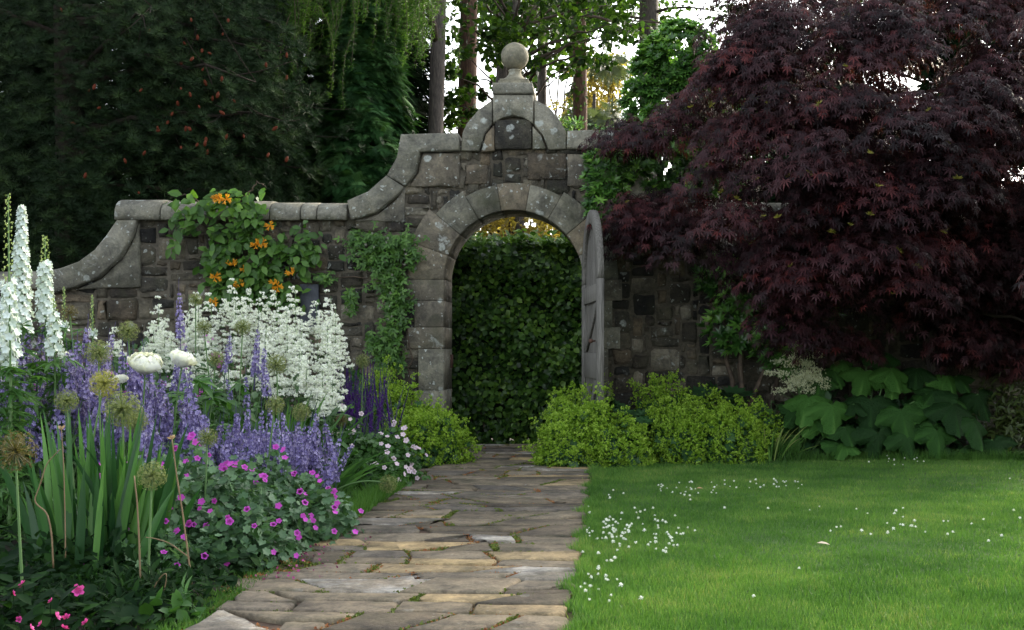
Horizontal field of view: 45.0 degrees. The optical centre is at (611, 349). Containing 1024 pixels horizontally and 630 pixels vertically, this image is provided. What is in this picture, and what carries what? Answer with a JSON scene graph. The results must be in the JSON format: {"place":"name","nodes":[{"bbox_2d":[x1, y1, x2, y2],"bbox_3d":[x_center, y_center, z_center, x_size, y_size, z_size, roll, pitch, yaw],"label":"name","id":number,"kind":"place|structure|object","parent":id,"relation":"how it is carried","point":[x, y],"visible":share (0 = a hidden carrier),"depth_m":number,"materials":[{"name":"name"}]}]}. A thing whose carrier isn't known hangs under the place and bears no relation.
{"place":"outdoors","nodes":[
{"label":"outdoors","id":0,"kind":"place"},
{"bbox_2d":[0,438,538,629],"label":"ground","id":1,"kind":"structure","parent":0,"point":[14,542],"depth_m":5.31,"materials":[{"name":"soil"}]},
{"bbox_2d":[0,429,38,591],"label":"allium","id":2,"kind":"object","parent":1,"relation":"on","point":[15,450],"visible":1,"depth_m":4.90,"materials":[{"name":"plant"}]},
{"bbox_2d":[0,282,49,542],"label":"delphinium","id":3,"kind":"object","parent":1,"relation":"on","point":[6,350],"visible":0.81,"depth_m":6.59,"materials":[{"name":"white plant"}]},
{"bbox_2d":[0,193,49,534],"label":"delphinium","id":4,"kind":"object","parent":1,"relation":"on","point":[14,361],"visible":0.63,"depth_m":6.70,"materials":[{"name":"white plant"}]},
{"bbox_2d":[0,204,53,522],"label":"delphinium","id":5,"kind":"object","parent":1,"relation":"on","point":[23,285],"visible":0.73,"depth_m":6.98,"materials":[{"name":"white plant"}]},
{"bbox_2d":[2,235,72,493],"bbox_3d":[-3.361,0.189,7.209,0.472,1.723,0.336,0,0,16],"label":"delphinium","id":6,"kind":"object","parent":1,"relation":"on","point":[43,292],"visible":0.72,"depth_m":7.18,"materials":[{"name":"white plant"}]},
{"bbox_2d":[0,371,98,522],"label":"leafy plant","id":7,"kind":"object","parent":1,"relation":"on","point":[16,428],"visible":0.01,"depth_m":7.34,"materials":[{"name":"green plant"}]},
{"bbox_2d":[0,314,110,537],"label":"catmint","id":8,"kind":"object","parent":1,"relation":"on","point":[85,392],"visible":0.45,"depth_m":7.06,"materials":[{"name":"purple plant"}]},
{"bbox_2d":[24,298,87,514],"bbox_3d":[-3.170,0.393,6.994,0.396,1.378,0.383,0,0,0],"label":"delphinium","id":9,"kind":"object","parent":1,"relation":"on","point":[56,346],"visible":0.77,"depth_m":6.99,"materials":[{"name":"white plant"}]},
{"bbox_2d":[35,287,81,456],"bbox_3d":[-3.774,0.339,8.488,0.476,1.555,0.362,0,0,-36],"label":"delphinium","id":10,"kind":"object","parent":1,"relation":"on","point":[67,341],"visible":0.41,"depth_m":8.49,"materials":[{"name":"green plant"}]},
{"bbox_2d":[0,0,131,271],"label":"conifer tree","id":11,"kind":"object","parent":1,"relation":"on","point":[5,239],"visible":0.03,"depth_m":15.48,"materials":[{"name":"green plant"}]},
{"bbox_2d":[53,389,78,508],"bbox_3d":[-2.749,0.623,6.199,0.123,0.856,0.121,0,0,22],"label":"allium","id":12,"kind":"object","parent":1,"relation":"on","point":[66,402],"visible":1,"depth_m":6.19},
{"bbox_2d":[70,295,105,417],"bbox_3d":[-3.563,0.334,8.506,0.384,1.432,0.364,0,0,-25],"label":"delphinium","id":13,"kind":"object","parent":1,"relation":"on","point":[93,334],"visible":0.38,"depth_m":8.50,"materials":[{"name":"green plant"}]},
{"bbox_2d":[33,322,146,475],"bbox_3d":[-3.231,0.458,7.690,0.702,1.271,0.674,0,0,-26],"label":"catmint","id":14,"kind":"object","parent":1,"relation":"on","point":[135,377],"visible":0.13,"depth_m":7.65,"materials":[{"name":"purple plant"}]},
{"bbox_2d":[0,523,186,593],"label":"campion","id":15,"kind":"object","parent":1,"relation":"on","point":[46,556],"visible":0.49,"depth_m":5.35,"materials":[{"name":"plant"}]},
{"bbox_2d":[34,449,60,567],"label":"dried stalk","id":16,"kind":"object","parent":15,"relation":"in","point":[46,512],"visible":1,"depth_m":5.20,"materials":[{"name":"plant"}]},
{"bbox_2d":[0,403,187,586],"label":"iris","id":17,"kind":"object","parent":1,"relation":"on","point":[113,488],"visible":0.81,"depth_m":5.54,"materials":[{"name":"plant"}]},
{"bbox_2d":[84,339,112,465],"bbox_3d":[-2.881,0.496,6.900,0.153,1.109,0.155,0,0,0],"label":"allium","id":18,"kind":"object","parent":1,"relation":"on","point":[98,352],"visible":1,"depth_m":6.90,"materials":[{"name":"plant"}]},
{"bbox_2d":[88,369,119,437],"bbox_3d":[-2.558,0.573,6.077,0.237,0.957,0.138,0,0,-32],"label":"allium","id":19,"kind":"object","parent":1,"relation":"on","point":[104,382],"visible":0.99,"depth_m":6.09,"materials":[{"name":"green plant"}]},
{"bbox_2d":[0,572,214,629],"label":"campion","id":20,"kind":"object","parent":1,"relation":"on","point":[6,622],"visible":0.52,"depth_m":4.64,"materials":[{"name":"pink plant"}]},
{"bbox_2d":[102,390,142,459],"bbox_3d":[-2.266,0.617,5.699,0.182,0.866,0.180,0,0,0],"label":"allium","id":21,"kind":"object","parent":1,"relation":"on","point":[119,409],"visible":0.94,"depth_m":5.68,"materials":[{"name":"plant"}]},
{"bbox_2d":[50,440,201,563],"bbox_3d":[-2.236,0.723,5.644,0.650,0.660,0.265,0,0,-27],"label":"iris","id":22,"kind":"object","parent":1,"relation":"on","point":[186,511],"visible":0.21,"depth_m":5.68,"materials":[{"name":"plant"}]},
{"bbox_2d":[116,320,139,355],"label":"allium","id":23,"kind":"object","parent":1,"relation":"on","point":[128,331],"visible":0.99,"depth_m":8.19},
{"bbox_2d":[74,336,181,458],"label":"leafy plant","id":24,"kind":"object","parent":1,"relation":"on","point":[163,373],"visible":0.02,"depth_m":9.37,"materials":[{"name":"green plant"}]},
{"bbox_2d":[34,334,225,420],"bbox_3d":[-4.081,0.469,10.525,1.792,1.230,0.790,0,0,0],"label":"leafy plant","id":25,"kind":"object","parent":1,"relation":"on","point":[134,346],"visible":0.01,"depth_m":10.57,"materials":[{"name":"green plant"}]},
{"bbox_2d":[105,296,178,455],"bbox_3d":[-3.497,0.313,9.277,0.467,1.476,0.900,0,0,9],"label":"white valerian","id":26,"kind":"object","parent":1,"relation":"on","point":[160,350],"visible":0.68,"depth_m":9.43,"materials":[{"name":"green plant"}]},
{"bbox_2d":[71,340,218,473],"bbox_3d":[-2.731,0.507,7.283,0.858,1.146,0.718,0,0,0],"label":"catmint","id":27,"kind":"object","parent":1,"relation":"on","point":[152,405],"visible":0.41,"depth_m":7.31,"materials":[{"name":"purple plant"}]},
{"bbox_2d":[56,542,240,629],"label":"campion","id":28,"kind":"object","parent":1,"relation":"on","point":[145,579],"visible":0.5,"depth_m":5.03,"materials":[{"name":"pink plant"}]},
{"bbox_2d":[167,435,192,584],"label":"dried stalk","id":29,"kind":"object","parent":28,"relation":"on","point":[172,437],"visible":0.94,"depth_m":5.20,"materials":[{"name":"plant"}]},
{"bbox_2d":[136,461,167,573],"bbox_3d":[-1.981,0.764,5.300,0.132,0.573,0.132,0,0,0],"label":"allium","id":30,"kind":"object","parent":1,"relation":"on","point":[150,475],"visible":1,"depth_m":5.29,"materials":[{"name":"plant"}]},
{"bbox_2d":[81,348,247,458],"bbox_3d":[-2.825,0.522,7.860,1.138,1.063,1.676,0,0,-43],"label":"white peony","id":31,"kind":"object","parent":1,"relation":"on","point":[145,363],"visible":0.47,"depth_m":7.71,"materials":[{"name":"green plant"}]},
{"bbox_2d":[148,572,210,629],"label":"campion","id":32,"kind":"object","parent":1,"relation":"on","point":[181,598],"visible":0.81,"depth_m":4.69,"materials":[{"name":"green plant"}]},
{"bbox_2d":[175,293,188,425],"bbox_3d":[-3.155,0.275,8.991,0.114,1.598,0.122,0,0,0],"label":"catmint","id":33,"kind":"object","parent":1,"relation":"on","point":[179,319],"visible":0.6,"depth_m":8.99,"materials":[{"name":"purple plant"}]},
{"bbox_2d":[0,0,374,270],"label":"pine tree","id":34,"kind":"object","parent":1,"relation":"on","point":[75,186],"visible":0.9,"depth_m":13.79,"materials":[{"name":"green plant"}]},
{"bbox_2d":[167,292,229,416],"bbox_3d":[-3.150,0.297,9.339,0.459,1.509,0.877,0,0,-15],"label":"white valerian","id":35,"kind":"object","parent":1,"relation":"on","point":[190,344],"visible":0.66,"depth_m":9.51,"materials":[{"name":"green plant"}]},
{"bbox_2d":[195,319,214,430],"bbox_3d":[-2.749,0.421,8.400,0.187,1.260,0.110,0,0,0],"label":"allium","id":36,"kind":"object","parent":1,"relation":"on","point":[202,327],"visible":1,"depth_m":8.40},
{"bbox_2d":[196,427,217,497],"bbox_3d":[-2.038,0.721,6.200,0.105,0.660,0.109,0,0,0],"label":"allium","id":37,"kind":"object","parent":1,"relation":"on","point":[206,439],"visible":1,"depth_m":6.19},
{"bbox_2d":[53,432,364,583],"bbox_3d":[-2.086,0.755,6.333,1.441,0.642,1.952,0,0,0],"label":"geranium","id":38,"kind":"object","parent":1,"relation":"on","point":[231,508],"visible":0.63,"depth_m":6.20,"materials":[{"name":"green plant"}]},
{"bbox_2d":[101,1,321,237],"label":"conifer tree","id":39,"kind":"object","parent":1,"relation":"on","point":[304,77],"depth_m":17.78,"materials":[{"name":"green plant"}]},
{"bbox_2d":[0,456,424,629],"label":"ground cover","id":40,"kind":"object","parent":1,"relation":"on","point":[126,613],"visible":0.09,"depth_m":4.72,"materials":[{"name":"plant"}]},
{"bbox_2d":[207,350,224,421],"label":"allium","id":41,"kind":"object","parent":1,"relation":"on","point":[215,357],"visible":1,"depth_m":8.00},
{"bbox_2d":[169,322,271,427],"bbox_3d":[-2.691,0.425,8.602,1.007,1.315,0.465,0,0,0],"label":"catmint","id":42,"kind":"object","parent":1,"relation":"on","point":[264,379],"visible":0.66,"depth_m":8.59,"materials":[{"name":"purple plant"}]},
{"bbox_2d":[172,391,269,465],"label":"leafy plant","id":43,"kind":"object","parent":1,"relation":"on","point":[240,407],"visible":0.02,"depth_m":8.15,"materials":[{"name":"green plant"}]},
{"bbox_2d":[153,396,312,486],"bbox_3d":[-2.284,0.682,7.351,0.971,0.830,0.798,0,0,-19],"label":"catmint","id":44,"kind":"object","parent":1,"relation":"on","point":[256,446],"visible":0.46,"depth_m":7.33,"materials":[{"name":"purple plant"}]},
{"bbox_2d":[234,319,250,404],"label":"allium","id":45,"kind":"object","parent":1,"relation":"on","point":[242,329],"visible":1,"depth_m":8.40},
{"bbox_2d":[164,0,321,202],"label":"cypress tree","id":46,"kind":"object","parent":1,"relation":"on","point":[289,73],"visible":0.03,"depth_m":15.57,"materials":[{"name":"green plant"}]},
{"bbox_2d":[216,278,283,419],"bbox_3d":[-2.781,0.242,9.417,0.529,1.619,1.105,0,0,-23],"label":"white valerian","id":47,"kind":"object","parent":1,"relation":"on","point":[247,355],"visible":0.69,"depth_m":9.61,"materials":[{"name":"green plant"}]},
{"bbox_2d":[158,181,345,400],"bbox_3d":[-3.617,-0.326,12.318,1.896,2.747,0.375,0,0,0],"label":"honeysuckle","id":48,"kind":"object","parent":1,"relation":"on","point":[243,274],"visible":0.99,"depth_m":12.31,"materials":[{"name":"green plant"}]},
{"bbox_2d":[173,352,345,433],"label":"leafy plant","id":49,"kind":"object","parent":1,"relation":"on","point":[220,384],"visible":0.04,"depth_m":9.09,"materials":[{"name":"green plant"}]},
{"bbox_2d":[265,395,284,467],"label":"allium","id":50,"kind":"object","parent":1,"relation":"on","point":[275,405],"visible":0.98,"depth_m":7.00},
{"bbox_2d":[265,353,287,450],"bbox_3d":[-2.071,0.535,7.601,0.139,1.030,0.138,0,0,0],"label":"allium","id":51,"kind":"object","parent":1,"relation":"on","point":[276,363],"visible":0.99,"depth_m":7.59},
{"bbox_2d":[260,286,323,431],"bbox_3d":[-2.444,0.272,9.352,0.462,1.559,1.092,0,0,-19],"label":"white valerian","id":52,"kind":"object","parent":1,"relation":"on","point":[298,361],"visible":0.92,"depth_m":9.42,"materials":[{"name":"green plant"}]},
{"bbox_2d":[179,389,413,486],"bbox_3d":[-2.281,0.658,8.501,1.856,0.792,0.738,0,0,0],"label":"daylily","id":53,"kind":"object","parent":1,"relation":"on","point":[321,427],"visible":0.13,"depth_m":8.53,"materials":[{"name":"green plant"}]},
{"bbox_2d":[291,403,310,443],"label":"allium","id":54,"kind":"object","parent":1,"relation":"on","point":[300,412],"visible":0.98,"depth_m":7.59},
{"bbox_2d":[260,408,358,492],"bbox_3d":[-1.985,0.711,7.772,0.576,0.773,0.594,0,0,40],"label":"catmint","id":55,"kind":"object","parent":1,"relation":"on","point":[329,472],"visible":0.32,"depth_m":7.73,"materials":[{"name":"purple plant"}]},
{"bbox_2d":[253,396,369,485],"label":"leafy plant","id":56,"kind":"object","parent":1,"relation":"on","point":[343,443],"visible":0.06,"depth_m":8.95,"materials":[{"name":"green plant"}]},
{"bbox_2d":[301,289,354,456],"bbox_3d":[-2.162,0.286,9.374,0.435,1.531,1.160,0,0,-16],"label":"white valerian","id":57,"kind":"object","parent":1,"relation":"on","point":[328,366],"visible":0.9,"depth_m":9.41,"materials":[{"name":"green plant"}]},
{"bbox_2d":[308,352,364,436],"bbox_3d":[-2.203,0.548,9.742,0.481,1.069,0.461,0,0,0],"label":"salvia","id":58,"kind":"object","parent":1,"relation":"on","point":[346,396],"visible":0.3,"depth_m":9.81,"materials":[{"name":"purple plant"}]},
{"bbox_2d":[306,442,384,495],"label":"daylily","id":59,"kind":"object","parent":1,"relation":"on","point":[352,474],"visible":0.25,"depth_m":8.39,"materials":[{"name":"green plant"}]},
{"bbox_2d":[281,385,430,486],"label":"geranium","id":60,"kind":"object","parent":1,"relation":"on","point":[368,445],"visible":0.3,"depth_m":9.39,"materials":[{"name":"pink plant"}]},
{"bbox_2d":[313,368,398,444],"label":"leafy plant","id":61,"kind":"object","parent":1,"relation":"on","point":[359,379],"visible":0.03,"depth_m":11.47,"materials":[{"name":"green plant"}]},
{"bbox_2d":[293,0,424,202],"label":"cypress tree","id":62,"kind":"object","parent":1,"relation":"on","point":[382,125],"visible":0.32,"depth_m":15.19,"materials":[{"name":"green plant"}]},
{"bbox_2d":[261,0,462,133],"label":"larch tree","id":63,"kind":"object","parent":1,"relation":"on","point":[435,11],"visible":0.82,"depth_m":14.85,"materials":[{"name":"green plant"}]},
{"bbox_2d":[336,474,397,492],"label":"allium","id":64,"kind":"object","parent":1,"relation":"on","point":[387,482],"visible":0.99,"depth_m":8.19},
{"bbox_2d":[337,354,410,442],"bbox_3d":[-1.988,0.552,9.927,0.627,1.107,0.657,0,0,-20],"label":"salvia","id":65,"kind":"object","parent":1,"relation":"on","point":[379,419],"visible":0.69,"depth_m":9.91,"materials":[{"name":"purple plant"}]},
{"bbox_2d":[299,0,455,201],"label":"conifer tree","id":66,"kind":"object","parent":1,"relation":"on","point":[418,79],"visible":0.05,"depth_m":18.13,"materials":[{"name":"green plant"}]},
{"bbox_2d":[356,354,453,441],"bbox_3d":[-2.051,0.574,11.963,1.232,1.058,0.729,0,0,31],"label":"lady mantle","id":67,"kind":"object","parent":1,"relation":"on","point":[394,394],"visible":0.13,"depth_m":11.90,"materials":[{"name":"green plant"}]},
{"bbox_2d":[372,394,482,466],"bbox_3d":[-1.726,0.744,11.195,1.097,0.690,0.908,0,0,0],"label":"lady mantle","id":68,"kind":"object","parent":1,"relation":"on","point":[431,435],"visible":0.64,"depth_m":11.05,"materials":[{"name":"green plant"}]},
{"bbox_2d":[457,0,476,137],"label":"woodland tree","id":69,"kind":"object","parent":1,"relation":"on","point":[468,65],"visible":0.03,"depth_m":20.85,"materials":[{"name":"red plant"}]},
{"bbox_2d":[0,42,1023,453],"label":"garden wall","id":70,"kind":"structure","parent":1,"relation":"on","point":[514,150],"depth_m":12.50,"materials":[{"name":"stone"}]},
{"bbox_2d":[300,284,318,326],"bbox_3d":[-3.062,-0.448,12.477,0.187,0.438,0.045,0,0,0],"label":"slate slab","id":71,"kind":"object","parent":70,"relation":"attached to","point":[307,299],"depth_m":12.46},
{"bbox_2d":[307,221,429,384],"bbox_3d":[-2.461,-0.136,12.305,1.268,2.316,0.356,0,0,0],"label":"clematis","id":72,"kind":"object","parent":70,"relation":"attached to","point":[376,257],"visible":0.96,"depth_m":12.36,"materials":[{"name":"green plant"}]},
{"bbox_2d":[582,210,603,411],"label":"wooden gate","id":73,"kind":"structure","parent":70,"relation":"attached to","point":[592,313],"depth_m":11.61,"materials":[{"name":"grey wood"}]},
{"bbox_2d":[452,228,581,443],"bbox_3d":[-1.145,-0.166,14.052,3.847,2.601,1.258,0,0,0],"label":"beech hedge","id":74,"kind":"object","parent":1,"relation":"on","point":[517,326],"visible":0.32,"depth_m":13.76,"materials":[{"name":"green plant"}]},
{"bbox_2d":[473,40,560,239],"bbox_3d":[-1.539,-2.150,19.860,3.662,6.502,3.211,0,0,0],"label":"golden shrub","id":75,"kind":"object","parent":1,"relation":"on","point":[509,223],"visible":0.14,"depth_m":19.32,"materials":[{"name":"yellow plant"}]},
{"bbox_2d":[478,0,555,231],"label":"woodland tree","id":76,"kind":"object","parent":1,"relation":"on","point":[541,79],"visible":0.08,"depth_m":25.96,"materials":[{"name":"green plant"}]},
{"bbox_2d":[445,0,632,237],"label":"woodland tree","id":77,"kind":"object","parent":1,"relation":"on","point":[501,74],"visible":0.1,"depth_m":23.51,"materials":[{"name":"green plant"}]},
{"bbox_2d":[443,0,647,232],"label":"woodland tree","id":78,"kind":"object","parent":1,"relation":"on","point":[509,23],"visible":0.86,"depth_m":18.60,"materials":[{"name":"green plant"}]},
{"bbox_2d":[95,435,1023,629],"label":"rough grass","id":79,"kind":"structure","parent":1,"relation":"on","point":[364,501],"depth_m":8.86,"materials":[{"name":"plant"}]},
{"bbox_2d":[449,0,675,229],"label":"woodland tree","id":80,"kind":"object","parent":1,"relation":"on","point":[568,50],"visible":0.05,"depth_m":31.75,"materials":[{"name":"green plant"}]},
{"bbox_2d":[539,372,617,424],"bbox_3d":[-0.256,0.653,11.784,0.854,0.878,0.603,0,0,-11],"label":"lady mantle","id":81,"kind":"object","parent":1,"relation":"on","point":[557,404],"visible":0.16,"depth_m":11.75,"materials":[{"name":"green plant"}]},
{"bbox_2d":[517,386,661,468],"bbox_3d":[-0.197,0.711,11.130,1.306,0.778,1.219,0,0,0],"label":"lady mantle","id":82,"kind":"object","parent":1,"relation":"on","point":[555,446],"visible":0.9,"depth_m":10.82,"materials":[{"name":"green plant"}]},
{"bbox_2d":[548,52,631,121],"bbox_3d":[-0.281,-3.087,30.272,2.032,8.389,2.833,0,0,21],"label":"golden tree","id":83,"kind":"object","parent":1,"relation":"on","point":[610,94],"visible":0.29,"depth_m":29.83,"materials":[{"name":"yellow plant"}]},
{"bbox_2d":[557,43,631,133],"bbox_3d":[-0.346,-2.627,25.877,2.430,7.466,3.426,0,0,0],"label":"grey green tree","id":84,"kind":"object","parent":1,"relation":"on","point":[597,116],"visible":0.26,"depth_m":25.21,"materials":[{"name":"green plant"}]},
{"bbox_2d":[520,0,683,129],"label":"woodland tree","id":85,"kind":"object","parent":1,"relation":"on","point":[578,90],"visible":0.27,"depth_m":21.95,"materials":[{"name":"green plant"}]},
{"bbox_2d":[539,0,736,180],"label":"woodland tree","id":86,"kind":"object","parent":1,"relation":"on","point":[653,10],"visible":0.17,"depth_m":22.82,"materials":[{"name":"green plant"}]},
{"bbox_2d":[579,16,774,223],"bbox_3d":[0.738,-1.188,12.785,2.151,4.507,1.571,0,0,0],"label":"evergreen shrub","id":87,"kind":"object","parent":1,"relation":"on","point":[656,53],"visible":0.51,"depth_m":12.45,"materials":[{"name":"green plant"}]},
{"bbox_2d":[626,369,737,456],"bbox_3d":[0.658,0.634,11.730,1.193,0.913,0.900,0,0,0],"label":"lady mantle","id":88,"kind":"object","parent":1,"relation":"on","point":[660,393],"visible":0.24,"depth_m":11.66,"materials":[{"name":"green plant"}]},
{"bbox_2d":[634,395,772,464],"bbox_3d":[0.835,0.755,11.311,1.345,0.682,0.798,0,0,0],"label":"lady mantle","id":89,"kind":"object","parent":1,"relation":"on","point":[687,439],"visible":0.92,"depth_m":11.15,"materials":[{"name":"green plant"}]},
{"bbox_2d":[676,381,760,416],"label":"broad leaf plant","id":90,"kind":"object","parent":1,"relation":"on","point":[730,393],"visible":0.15,"depth_m":11.88,"materials":[{"name":"plant"}]},
{"bbox_2d":[722,389,783,456],"bbox_3d":[1.268,0.735,11.645,0.791,0.725,0.668,0,0,0],"label":"lady mantle","id":91,"kind":"object","parent":1,"relation":"on","point":[767,420],"visible":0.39,"depth_m":11.58,"materials":[{"name":"green plant"}]},
{"bbox_2d":[690,238,846,416],"bbox_3d":[1.570,-0.054,12.015,1.623,2.231,0.730,0,0,0],"label":"evergreen shrub","id":92,"kind":"object","parent":1,"relation":"on","point":[709,285],"visible":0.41,"depth_m":11.96,"materials":[{"name":"green plant"}]},
{"bbox_2d":[735,422,818,461],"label":"grass tuft","id":93,"kind":"object","parent":1,"relation":"on","point":[793,440],"visible":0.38,"depth_m":11.41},
{"bbox_2d":[746,400,819,445],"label":"leafy plant","id":94,"kind":"object","parent":1,"relation":"on","point":[785,430],"visible":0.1,"depth_m":11.79,"materials":[{"name":"green plant"}]},
{"bbox_2d":[764,351,830,451],"bbox_3d":[1.820,0.527,11.726,0.736,1.047,0.405,0,0,0],"label":"cream plume","id":95,"kind":"object","parent":1,"relation":"on","point":[802,377],"visible":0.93,"depth_m":11.68,"materials":[{"name":"plant"}]},
{"bbox_2d":[577,0,1023,447],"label":"maple tree","id":96,"kind":"object","parent":1,"relation":"on","point":[952,261],"visible":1,"depth_m":10.70,"materials":[{"name":"purple plant"}]},
{"bbox_2d":[777,359,867,458],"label":"lobed leaf plant","id":97,"kind":"object","parent":1,"relation":"on","point":[813,411],"visible":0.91,"depth_m":11.56,"materials":[{"name":"plant"}]},
{"bbox_2d":[651,0,1023,202],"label":"dark tree","id":98,"kind":"object","parent":1,"relation":"on","point":[929,75],"visible":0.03,"depth_m":16.20,"materials":[{"name":"green plant"}]},
{"bbox_2d":[761,389,970,458],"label":"leafy plant","id":99,"kind":"object","parent":1,"relation":"on","point":[814,440],"visible":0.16,"depth_m":11.80,"materials":[{"name":"green plant"}]},
{"bbox_2d":[820,340,929,460],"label":"lobed leaf plant","id":100,"kind":"object","parent":1,"relation":"on","point":[891,422],"visible":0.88,"depth_m":11.55,"materials":[{"name":"plant"}]},
{"bbox_2d":[900,367,1017,459],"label":"lobed leaf plant","id":101,"kind":"object","parent":1,"relation":"on","point":[950,410],"visible":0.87,"depth_m":11.62,"materials":[{"name":"plant"}]},
{"bbox_2d":[972,358,1023,458],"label":"leafy plant","id":102,"kind":"object","parent":1,"relation":"on","point":[1009,426],"visible":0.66,"depth_m":11.81,"materials":[{"name":"plant"}]},
{"bbox_2d":[184,444,591,629],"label":"path","id":103,"kind":"structure","parent":0,"point":[454,584],"depth_m":5.88,"materials":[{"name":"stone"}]},
{"bbox_2d":[181,444,573,629],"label":"moss","id":104,"kind":"object","parent":103,"relation":"on","point":[494,546],"visible":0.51,"depth_m":6.14,"materials":[{"name":"plant"}]},
{"bbox_2d":[181,444,589,629],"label":"plant debris","id":105,"kind":"object","parent":103,"relation":"on","point":[418,577],"visible":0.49,"depth_m":5.99,"materials":[{"name":"plant"}]},
{"bbox_2d":[1,0,1023,238],"label":"sky","id":106,"kind":"structure","parent":0,"point":[693,13],"materials":[{"name":"white"}]},
{"bbox_2d":[580,395,655,439],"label":"broad leaf plant","id":107,"kind":"object","parent":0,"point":[641,417],"visible":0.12,"depth_m":11.31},
{"bbox_2d":[554,457,1023,629],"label":"lawn","id":108,"kind":"structure","parent":0,"point":[924,472],"depth_m":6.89,"materials":[{"name":"plant"}]},
{"bbox_2d":[565,382,626,466],"bbox_3d":[-0.170,0.675,10.966,0.509,0.799,0.558,0,0,44],"label":"lady mantle","id":109,"kind":"object","parent":108,"relation":"on","point":[587,411],"visible":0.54,"depth_m":10.91,"materials":[{"name":"green plant"}]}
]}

